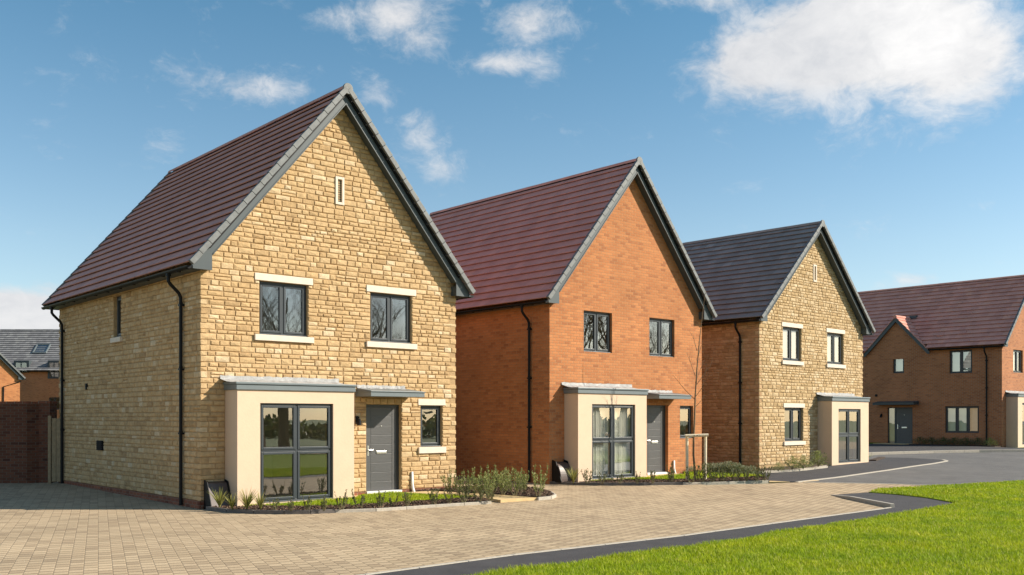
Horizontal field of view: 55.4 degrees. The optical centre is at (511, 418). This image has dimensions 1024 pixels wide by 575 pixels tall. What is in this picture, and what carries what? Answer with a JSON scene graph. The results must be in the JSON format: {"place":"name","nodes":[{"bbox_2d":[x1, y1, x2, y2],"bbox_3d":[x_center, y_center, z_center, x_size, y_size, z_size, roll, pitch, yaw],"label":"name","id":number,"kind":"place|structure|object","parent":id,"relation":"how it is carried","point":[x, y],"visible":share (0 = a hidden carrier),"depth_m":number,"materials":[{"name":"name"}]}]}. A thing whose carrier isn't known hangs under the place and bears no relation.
{"place":"outdoors","nodes":[
{"label":"outdoors","id":0,"kind":"place"},
{"bbox_2d":[243,491,476,506],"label":"grass","id":1,"kind":"structure","parent":0,"point":[371,497],"depth_m":21.29,"materials":[{"name":"green plant"}]},
{"bbox_2d":[355,491,536,502],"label":"path","id":2,"kind":"structure","parent":0,"point":[502,498],"depth_m":21.84,"materials":[{"name":"beige stone"}]},
{"bbox_2d":[452,474,463,493],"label":"upright shrub","id":3,"kind":"object","parent":2,"relation":"on","point":[457,484],"visible":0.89,"depth_m":22.63,"materials":[{"name":"green plant"}]},
{"bbox_2d":[457,469,474,493],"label":"upright shrub","id":4,"kind":"object","parent":2,"relation":"on","point":[467,478],"visible":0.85,"depth_m":22.36,"materials":[{"name":"green plant"}]},
{"bbox_2d":[475,471,488,495],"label":"upright shrub","id":5,"kind":"object","parent":2,"relation":"on","point":[479,487],"visible":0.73,"depth_m":22.09,"materials":[{"name":"green plant"}]},
{"bbox_2d":[483,467,504,495],"bbox_3d":[-0.527,1.420,22.079,0.572,0.672,0.486,0,0,41],"label":"upright shrub","id":6,"kind":"object","parent":2,"relation":"on","point":[495,475],"visible":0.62,"depth_m":22.06,"materials":[{"name":"green plant"}]},
{"bbox_2d":[496,473,510,494],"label":"upright shrub","id":7,"kind":"object","parent":2,"relation":"on","point":[501,489],"visible":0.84,"depth_m":22.39,"materials":[{"name":"green plant"}]},
{"bbox_2d":[0,476,923,574],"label":"block paving","id":8,"kind":"structure","parent":0,"point":[56,528],"depth_m":16.59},
{"bbox_2d":[206,506,334,513],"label":"kerb","id":9,"kind":"structure","parent":8,"relation":"on","point":[246,511],"depth_m":18.98,"materials":[{"name":"grey concrete"}]},
{"bbox_2d":[213,496,494,509],"bbox_3d":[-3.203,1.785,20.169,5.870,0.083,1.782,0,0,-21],"label":"bark mulch","id":10,"kind":"object","parent":8,"relation":"on","point":[386,504],"visible":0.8,"depth_m":19.88,"materials":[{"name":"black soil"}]},
{"bbox_2d":[204,479,230,508],"bbox_3d":[-6.015,1.557,19.974,0.459,0.599,0.360,0,0,-41],"label":"meter box","id":11,"kind":"object","parent":10,"relation":"on","point":[211,488],"visible":0.76,"depth_m":19.93,"materials":[{"name":"brown plastic"}]},
{"bbox_2d":[207,487,230,507],"bbox_3d":[-5.859,1.575,19.538,0.582,0.444,0.565,0,0,10],"label":"strap leaf plant","id":12,"kind":"object","parent":10,"relation":"on","point":[219,499],"visible":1,"depth_m":19.47,"materials":[{"name":"green plant"}]},
{"bbox_2d":[225,494,237,509],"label":"strap leaf plant","id":13,"kind":"object","parent":10,"relation":"on","point":[232,503],"visible":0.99,"depth_m":19.11,"materials":[{"name":"green plant"}]},
{"bbox_2d":[233,486,256,508],"bbox_3d":[-5.194,1.560,19.159,0.572,0.473,0.652,0,0,22],"label":"strap leaf plant","id":14,"kind":"object","parent":10,"relation":"on","point":[247,502],"visible":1,"depth_m":19.09,"materials":[{"name":"green plant"}]},
{"bbox_2d":[251,492,269,509],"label":"strap leaf plant","id":15,"kind":"object","parent":10,"relation":"on","point":[259,501],"visible":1,"depth_m":19.04,"materials":[{"name":"green plant"}]},
{"bbox_2d":[269,498,279,509],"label":"shrub","id":16,"kind":"object","parent":10,"relation":"on","point":[275,503],"visible":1,"depth_m":18.95,"materials":[{"name":"green plant"}]},
{"bbox_2d":[303,493,311,509],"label":"shrub","id":17,"kind":"object","parent":10,"relation":"on","point":[308,506],"visible":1,"depth_m":18.93,"materials":[{"name":"green plant"}]},
{"bbox_2d":[320,494,326,510],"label":"shrub","id":18,"kind":"object","parent":10,"relation":"on","point":[323,502],"visible":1,"depth_m":18.98,"materials":[{"name":"green plant"}]},
{"bbox_2d":[334,489,348,509],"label":"shrub","id":19,"kind":"object","parent":10,"relation":"on","point":[340,504],"visible":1,"depth_m":19.18,"materials":[{"name":"green plant"}]},
{"bbox_2d":[351,489,366,508],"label":"shrub","id":20,"kind":"object","parent":10,"relation":"on","point":[362,499],"visible":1,"depth_m":19.41,"materials":[{"name":"green plant"}]},
{"bbox_2d":[376,490,385,506],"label":"shrub","id":21,"kind":"object","parent":10,"relation":"on","point":[379,497],"visible":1,"depth_m":19.61,"materials":[{"name":"green plant"}]},
{"bbox_2d":[402,491,411,505],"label":"shrub","id":22,"kind":"object","parent":10,"relation":"on","point":[406,498],"visible":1,"depth_m":19.97,"materials":[{"name":"green plant"}]},
{"bbox_2d":[427,488,438,503],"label":"shrub","id":23,"kind":"object","parent":10,"relation":"on","point":[432,497],"visible":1,"depth_m":20.39,"materials":[{"name":"green plant"}]},
{"bbox_2d":[457,481,469,502],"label":"shrub","id":24,"kind":"object","parent":10,"relation":"on","point":[467,496],"visible":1,"depth_m":20.75,"materials":[{"name":"green plant"}]},
{"bbox_2d":[471,483,484,501],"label":"shrub","id":25,"kind":"object","parent":10,"relation":"on","point":[480,496],"visible":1,"depth_m":20.87,"materials":[{"name":"green plant"}]},
{"bbox_2d":[478,477,495,497],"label":"upright shrub","id":26,"kind":"object","parent":10,"relation":"on","point":[489,488],"visible":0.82,"depth_m":21.56,"materials":[{"name":"green plant"}]},
{"bbox_2d":[335,501,490,512],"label":"kerb","id":27,"kind":"structure","parent":8,"relation":"on","point":[409,507],"depth_m":19.94,"materials":[{"name":"grey concrete"}]},
{"bbox_2d":[411,484,553,496],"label":"bark mulch","id":28,"kind":"object","parent":8,"relation":"on","point":[529,491],"visible":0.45,"depth_m":23.13,"materials":[{"name":"brown wood"}]},
{"bbox_2d":[440,468,458,493],"bbox_3d":[-1.462,1.449,22.605,0.463,0.600,0.365,0,0,-16],"label":"upright shrub","id":29,"kind":"object","parent":28,"relation":"on","point":[447,487],"visible":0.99,"depth_m":22.62,"materials":[{"name":"green plant"}]},
{"bbox_2d":[467,466,489,493],"bbox_3d":[-0.768,1.425,22.704,0.544,0.648,0.429,0,0,26],"label":"upright shrub","id":30,"kind":"object","parent":28,"relation":"on","point":[474,484],"visible":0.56,"depth_m":22.61,"materials":[{"name":"green plant"}]},
{"bbox_2d":[482,463,501,491],"bbox_3d":[-0.452,1.392,23.020,0.405,0.708,0.514,0,0,44],"label":"upright shrub","id":31,"kind":"object","parent":28,"relation":"on","point":[487,467],"visible":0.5,"depth_m":22.92,"materials":[{"name":"green plant"}]},
{"bbox_2d":[502,468,516,491],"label":"upright shrub","id":32,"kind":"object","parent":28,"relation":"on","point":[505,475],"visible":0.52,"depth_m":22.93,"materials":[{"name":"green plant"}]},
{"bbox_2d":[506,467,522,494],"bbox_3d":[0.044,1.433,22.234,0.490,0.642,0.282,0,0,26],"label":"upright shrub","id":33,"kind":"object","parent":28,"relation":"on","point":[518,477],"visible":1,"depth_m":22.19,"materials":[{"name":"green plant"}]},
{"bbox_2d":[516,470,528,492],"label":"upright shrub","id":34,"kind":"object","parent":28,"relation":"on","point":[524,485],"visible":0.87,"depth_m":22.63,"materials":[{"name":"green plant"}]},
{"bbox_2d":[532,464,549,495],"bbox_3d":[0.649,1.376,21.918,0.426,0.766,0.540,0,0,-1],"label":"upright shrub","id":35,"kind":"object","parent":28,"relation":"on","point":[541,484],"visible":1,"depth_m":21.94,"materials":[{"name":"green plant"}]},
{"bbox_2d":[554,471,768,482],"bbox_3d":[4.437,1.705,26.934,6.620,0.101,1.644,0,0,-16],"label":"bark mulch","id":36,"kind":"object","parent":8,"relation":"on","point":[750,478],"visible":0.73,"depth_m":26.74,"materials":[{"name":"brown wood"}]},
{"bbox_2d":[552,460,571,482],"bbox_3d":[1.372,1.424,26.416,0.459,0.599,0.360,0,0,-41],"label":"meter box","id":37,"kind":"object","parent":36,"relation":"on","point":[559,475],"visible":0.88,"depth_m":26.32,"materials":[{"name":"brown plastic"}]},
{"bbox_2d":[563,468,579,482],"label":"strap leaf plant","id":38,"kind":"object","parent":36,"relation":"on","point":[573,476],"visible":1,"depth_m":25.81,"materials":[{"name":"green plant"}]},
{"bbox_2d":[581,468,592,483],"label":"shrub","id":39,"kind":"object","parent":36,"relation":"on","point":[586,475],"visible":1,"depth_m":25.87,"materials":[{"name":"green plant"}]},
{"bbox_2d":[666,462,674,481],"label":"shrub","id":40,"kind":"object","parent":36,"relation":"on","point":[671,474],"visible":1,"depth_m":26.18,"materials":[{"name":"green plant"}]},
{"bbox_2d":[685,465,698,482],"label":"shrub","id":41,"kind":"object","parent":36,"relation":"on","point":[689,477],"visible":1,"depth_m":26.18,"materials":[{"name":"green plant"}]},
{"bbox_2d":[677,290,713,479],"bbox_3d":[5.070,-0.940,27.208,1.168,5.302,0.618,0,0,0],"label":"sapling","id":42,"kind":"object","parent":36,"relation":"on","point":[693,445],"visible":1,"depth_m":27.22,"materials":[{"name":"brown plant"}]},
{"bbox_2d":[685,434,708,478],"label":"tree stakes","id":43,"kind":"object","parent":36,"relation":"on","point":[705,436],"visible":0.84,"depth_m":27.14,"materials":[{"name":"beige wood"}]},
{"bbox_2d":[693,462,710,481],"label":"shrub","id":44,"kind":"object","parent":36,"relation":"on","point":[704,471],"visible":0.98,"depth_m":26.33,"materials":[{"name":"green plant"}]},
{"bbox_2d":[707,466,718,481],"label":"shrub","id":45,"kind":"object","parent":36,"relation":"on","point":[711,476],"visible":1,"depth_m":26.44,"materials":[{"name":"green plant"}]},
{"bbox_2d":[718,468,727,481],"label":"shrub","id":46,"kind":"object","parent":36,"relation":"on","point":[722,477],"visible":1,"depth_m":26.51,"materials":[{"name":"green plant"}]},
{"bbox_2d":[727,463,743,480],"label":"shrub","id":47,"kind":"object","parent":36,"relation":"on","point":[738,472],"visible":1,"depth_m":26.65,"materials":[{"name":"green plant"}]},
{"bbox_2d":[752,468,761,480],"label":"shrub","id":48,"kind":"object","parent":36,"relation":"on","point":[756,476],"visible":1,"depth_m":26.79,"materials":[{"name":"green plant"}]},
{"bbox_2d":[758,464,771,479],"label":"shrub","id":49,"kind":"object","parent":36,"relation":"on","point":[764,474],"visible":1,"depth_m":26.92,"materials":[{"name":"green plant"}]},
{"bbox_2d":[0,0,1023,328],"label":"sky","id":50,"kind":"structure","parent":0,"point":[897,126],"materials":[{"name":"blue"}]},
{"bbox_2d":[372,492,950,574],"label":"footpath","id":51,"kind":"structure","parent":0,"point":[901,503],"depth_m":14.33,"materials":[{"name":"grey asphalt"}]},
{"bbox_2d":[470,495,1023,574],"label":"lawn","id":52,"kind":"structure","parent":0,"point":[813,565],"depth_m":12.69,"materials":[{"name":"green plant"}]},
{"bbox_2d":[764,465,827,472],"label":"path","id":53,"kind":"structure","parent":0,"point":[800,469],"depth_m":31.46,"materials":[{"name":"beige stone"}]},
{"bbox_2d":[762,457,943,482],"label":"footway","id":54,"kind":"structure","parent":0,"point":[886,463],"depth_m":32.26,"materials":[{"name":"grey asphalt"}]},
{"bbox_2d":[702,447,1023,483],"bbox_3d":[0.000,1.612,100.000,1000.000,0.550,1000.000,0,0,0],"label":"ground","id":55,"kind":"structure","parent":0,"point":[754,472],"depth_m":31.47,"materials":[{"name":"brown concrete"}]},
{"bbox_2d":[0,353,25,400],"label":"detached house","id":56,"kind":"structure","parent":55,"relation":"on","point":[11,376],"depth_m":77.45,"materials":[{"name":"orange brick"}]},
{"bbox_2d":[0,401,29,482],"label":"garden wall","id":57,"kind":"structure","parent":55,"relation":"on","point":[12,441],"depth_m":26.72,"materials":[{"name":"red brick"}]},
{"bbox_2d":[0,329,59,417],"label":"terraced house","id":58,"kind":"structure","parent":55,"relation":"on","point":[32,356],"depth_m":90.89,"materials":[{"name":"brick"}]},
{"bbox_2d":[15,362,27,370],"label":"window","id":59,"kind":"structure","parent":58,"relation":"in","point":[17,364],"depth_m":89.95,"materials":[{"name":"white glass"}]},
{"bbox_2d":[32,344,50,353],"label":"roof window","id":60,"kind":"structure","parent":58,"relation":"in","point":[37,344],"depth_m":91.62,"materials":[{"name":"grey glass"}]},
{"bbox_2d":[49,362,59,377],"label":"window","id":61,"kind":"structure","parent":58,"relation":"in","point":[51,364],"depth_m":89.95,"materials":[{"name":"grey glass"}]},
{"bbox_2d":[26,402,39,482],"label":"garden wall","id":62,"kind":"structure","parent":55,"relation":"on","point":[32,442],"depth_m":26.77,"materials":[{"name":"red brick"}]},
{"bbox_2d":[38,401,57,482],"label":"gate pillar","id":63,"kind":"structure","parent":55,"relation":"on","point":[47,409],"depth_m":26.85,"materials":[{"name":"red brick"}]},
{"bbox_2d":[41,83,475,508],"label":"detached house","id":64,"kind":"structure","parent":55,"relation":"on","point":[269,308],"depth_m":22.34,"materials":[{"name":"stone"}]},
{"bbox_2d":[48,416,64,483],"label":"garden gate","id":65,"kind":"structure","parent":64,"relation":"attached to","point":[54,451],"depth_m":26.62,"materials":[{"name":"wood"}]},
{"bbox_2d":[110,296,122,342],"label":"window","id":66,"kind":"structure","parent":64,"relation":"in","point":[116,339],"depth_m":23.77,"materials":[{"name":"grey glass"}]},
{"bbox_2d":[254,273,313,342],"bbox_3d":[-4.979,-2.380,21.222,1.410,1.436,0.210,0,0,-41],"label":"window","id":67,"kind":"structure","parent":64,"relation":"in","point":[264,335],"depth_m":21.23,"materials":[{"name":"white glass"}]},
{"bbox_2d":[366,407,401,493],"bbox_3d":[-3.043,0.776,22.934,0.980,2.081,0.200,0,0,-41],"label":"door","id":68,"kind":"structure","parent":64,"relation":"in","point":[381,422],"depth_m":22.98,"materials":[{"name":"wood"}]},
{"bbox_2d":[366,285,416,349],"bbox_3d":[-2.875,-2.370,23.053,1.420,1.436,0.210,0,0,-41],"label":"window","id":69,"kind":"structure","parent":64,"relation":"in","point":[374,342],"depth_m":23.07,"materials":[{"name":"white glass"}]},
{"bbox_2d":[418,399,445,453],"bbox_3d":[-1.993,0.190,23.821,0.820,1.316,0.210,0,0,-41],"label":"window","id":70,"kind":"structure","parent":64,"relation":"in","point":[433,447],"depth_m":23.81,"materials":[{"name":"grey glass"}]},
{"bbox_2d":[531,487,555,500],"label":"kerb","id":71,"kind":"structure","parent":55,"relation":"on","point":[553,496],"depth_m":22.00,"materials":[{"name":"beige concrete"}]},
{"bbox_2d":[429,157,716,483],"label":"detached house","id":72,"kind":"structure","parent":55,"relation":"on","point":[578,316],"depth_m":28.32,"materials":[{"name":"orange brick"}]},
{"bbox_2d":[584,311,610,352],"bbox_3d":[2.373,-2.442,27.672,1.160,1.149,0.125,0,0,-41],"label":"window","id":73,"kind":"structure","parent":72,"relation":"in","point":[595,315],"depth_m":27.68,"materials":[{"name":"grey glass"}]},
{"bbox_2d":[647,407,667,474],"bbox_3d":[4.330,0.704,29.365,0.980,2.081,0.200,0,0,-41],"label":"door","id":74,"kind":"structure","parent":72,"relation":"in","point":[655,415],"depth_m":29.43,"materials":[{"name":"wood"}]},
{"bbox_2d":[649,318,671,356],"bbox_3d":[4.469,-2.432,29.513,1.170,1.149,0.125,0,0,-41],"label":"window","id":75,"kind":"structure","parent":72,"relation":"in","point":[659,321],"depth_m":29.52,"materials":[{"name":"grey plastic"}]},
{"bbox_2d":[680,406,691,437],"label":"window","id":76,"kind":"structure","parent":72,"relation":"in","point":[681,407],"depth_m":30.42,"materials":[{"name":"grey plastic"}]},
{"bbox_2d":[550,481,682,485],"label":"kerb","id":77,"kind":"structure","parent":55,"relation":"on","point":[619,484],"depth_m":25.99,"materials":[{"name":"grey concrete"}]},
{"bbox_2d":[358,507,891,574],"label":"kerb","id":78,"kind":"structure","parent":55,"relation":"on","point":[603,544],"depth_m":14.14,"materials":[{"name":"grey concrete"}]},
{"bbox_2d":[683,480,767,484],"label":"kerb","id":79,"kind":"structure","parent":55,"relation":"on","point":[730,482],"depth_m":26.52,"materials":[{"name":"beige concrete"}]},
{"bbox_2d":[683,220,875,470],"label":"detached house","id":80,"kind":"structure","parent":55,"relation":"on","point":[788,328],"depth_m":33.81,"materials":[{"name":"stone"}]},
{"bbox_2d":[781,322,803,365],"bbox_3d":[9.546,-2.541,33.381,1.390,1.426,0.210,0,0,-44],"label":"window","id":81,"kind":"structure","parent":80,"relation":"in","point":[789,361],"depth_m":33.42,"materials":[{"name":"white stone"}]},
{"bbox_2d":[783,403,805,445],"bbox_3d":[9.629,0.202,33.462,1.400,1.431,0.210,0,0,-44],"label":"window","id":82,"kind":"structure","parent":80,"relation":"in","point":[790,407],"depth_m":33.46,"materials":[{"name":"white stone"}]},
{"bbox_2d":[826,328,845,368],"bbox_3d":[11.712,-2.534,35.454,1.385,1.411,0.210,0,0,-44],"label":"window","id":83,"kind":"structure","parent":80,"relation":"in","point":[830,364],"depth_m":35.49,"materials":[{"name":"white stone"}]},
{"bbox_2d":[759,464,828,470],"bbox_3d":[9.372,1.658,32.523,4.809,0.127,0.943,0,0,-44],"label":"flower bed","id":84,"kind":"object","parent":55,"relation":"on","point":[784,468],"visible":0.41,"depth_m":32.47,"materials":[{"name":"soil"}]},
{"bbox_2d":[782,456,803,469],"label":"round shrub","id":85,"kind":"object","parent":84,"relation":"on","point":[787,462],"visible":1,"depth_m":31.24,"materials":[{"name":"green plant"}]},
{"bbox_2d":[797,455,814,468],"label":"round shrub","id":86,"kind":"object","parent":84,"relation":"on","point":[803,461],"visible":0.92,"depth_m":31.50,"materials":[{"name":"green plant"}]},
{"bbox_2d":[806,450,827,466],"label":"round shrub","id":87,"kind":"object","parent":84,"relation":"on","point":[818,457],"visible":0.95,"depth_m":32.59,"materials":[{"name":"green plant"}]},
{"bbox_2d":[832,495,893,507],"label":"kerb","id":88,"kind":"structure","parent":55,"relation":"on","point":[875,502],"depth_m":21.19,"materials":[{"name":"grey concrete"}]},
{"bbox_2d":[811,482,920,484],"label":"kerb","id":89,"kind":"structure","parent":55,"relation":"on","point":[863,483],"depth_m":26.55,"materials":[{"name":"grey concrete"}]},
{"bbox_2d":[795,459,947,481],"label":"kerb","id":90,"kind":"structure","parent":55,"relation":"on","point":[874,471],"depth_m":30.91,"materials":[{"name":"grey concrete"}]},
{"bbox_2d":[858,275,1023,447],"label":"detached house","id":91,"kind":"structure","parent":55,"relation":"on","point":[942,360],"depth_m":50.24,"materials":[{"name":"brick"}]},
{"bbox_2d":[894,359,903,372],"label":"window","id":92,"kind":"structure","parent":91,"relation":"in","point":[895,371],"depth_m":51.75,"materials":[{"name":"grey glass"}]},
{"bbox_2d":[897,408,911,443],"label":"door","id":93,"kind":"structure","parent":91,"relation":"in","point":[904,415],"depth_m":51.40,"materials":[{"name":"wood"}]},
{"bbox_2d":[950,350,971,373],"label":"window","id":94,"kind":"structure","parent":91,"relation":"in","point":[961,351],"depth_m":49.20,"materials":[{"name":"grey plastic"}]},
{"bbox_2d":[945,406,978,432],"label":"window","id":95,"kind":"structure","parent":91,"relation":"in","point":[956,407],"depth_m":49.24,"materials":[{"name":"grey plastic"}]},
{"bbox_2d":[1013,350,1020,372],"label":"window","id":96,"kind":"structure","parent":91,"relation":"in","point":[1015,351],"depth_m":49.01,"materials":[{"name":"grey plastic"}]},
{"bbox_2d":[869,449,1023,455],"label":"kerb","id":97,"kind":"structure","parent":55,"relation":"on","point":[935,451],"depth_m":42.26,"materials":[{"name":"grey concrete"}]},
{"bbox_2d":[909,444,1001,446],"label":"flower bed","id":98,"kind":"object","parent":55,"relation":"on","point":[958,445],"visible":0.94,"depth_m":48.49,"materials":[{"name":"soil"}]},
{"bbox_2d":[923,437,938,443],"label":"dark shrub","id":99,"kind":"object","parent":98,"relation":"on","point":[931,440],"visible":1,"depth_m":49.73,"materials":[{"name":"green plant"}]},
{"bbox_2d":[945,436,964,444],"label":"dark shrub","id":100,"kind":"object","parent":98,"relation":"on","point":[953,440],"visible":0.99,"depth_m":48.91,"materials":[{"name":"green plant"}]},
{"bbox_2d":[967,437,987,444],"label":"dark shrub","id":101,"kind":"object","parent":98,"relation":"on","point":[977,441],"visible":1,"depth_m":48.11,"materials":[{"name":"green plant"}]},
{"bbox_2d":[807,452,1023,485],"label":"road","id":102,"kind":"structure","parent":0,"point":[966,468],"depth_m":31.45,"materials":[{"name":"grey asphalt"}]},
{"bbox_2d":[869,444,1023,451],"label":"footway","id":103,"kind":"structure","parent":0,"point":[886,447],"depth_m":45.52,"materials":[{"name":"grey asphalt"}]},
{"bbox_2d":[869,480,1023,502],"bbox_3d":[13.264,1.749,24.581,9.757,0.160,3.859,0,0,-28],"label":"grass","id":104,"kind":"structure","parent":0,"point":[977,492],"depth_m":23.82,"materials":[{"name":"green plant"}]},
{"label":"front lawn","id":105,"kind":"structure","parent":0,"visible":0},
{"bbox_2d":[592,471,761,480],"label":"grass","id":106,"kind":"structure","parent":105,"relation":"on","point":[677,476],"depth_m":28.13,"materials":[{"name":"green plant"}]},
{"bbox_2d":[712,462,731,472],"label":"shrub","id":107,"kind":"object","parent":105,"relation":"on","point":[721,463],"visible":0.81,"depth_m":29.61,"materials":[{"name":"green plant"}]},
{"bbox_2d":[718,460,738,472],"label":"shrub","id":108,"kind":"object","parent":105,"relation":"on","point":[727,465],"visible":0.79,"depth_m":29.56,"materials":[{"name":"green plant"}]},
{"bbox_2d":[730,462,745,472],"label":"shrub","id":109,"kind":"object","parent":105,"relation":"on","point":[735,465],"visible":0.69,"depth_m":29.51,"materials":[{"name":"green plant"}]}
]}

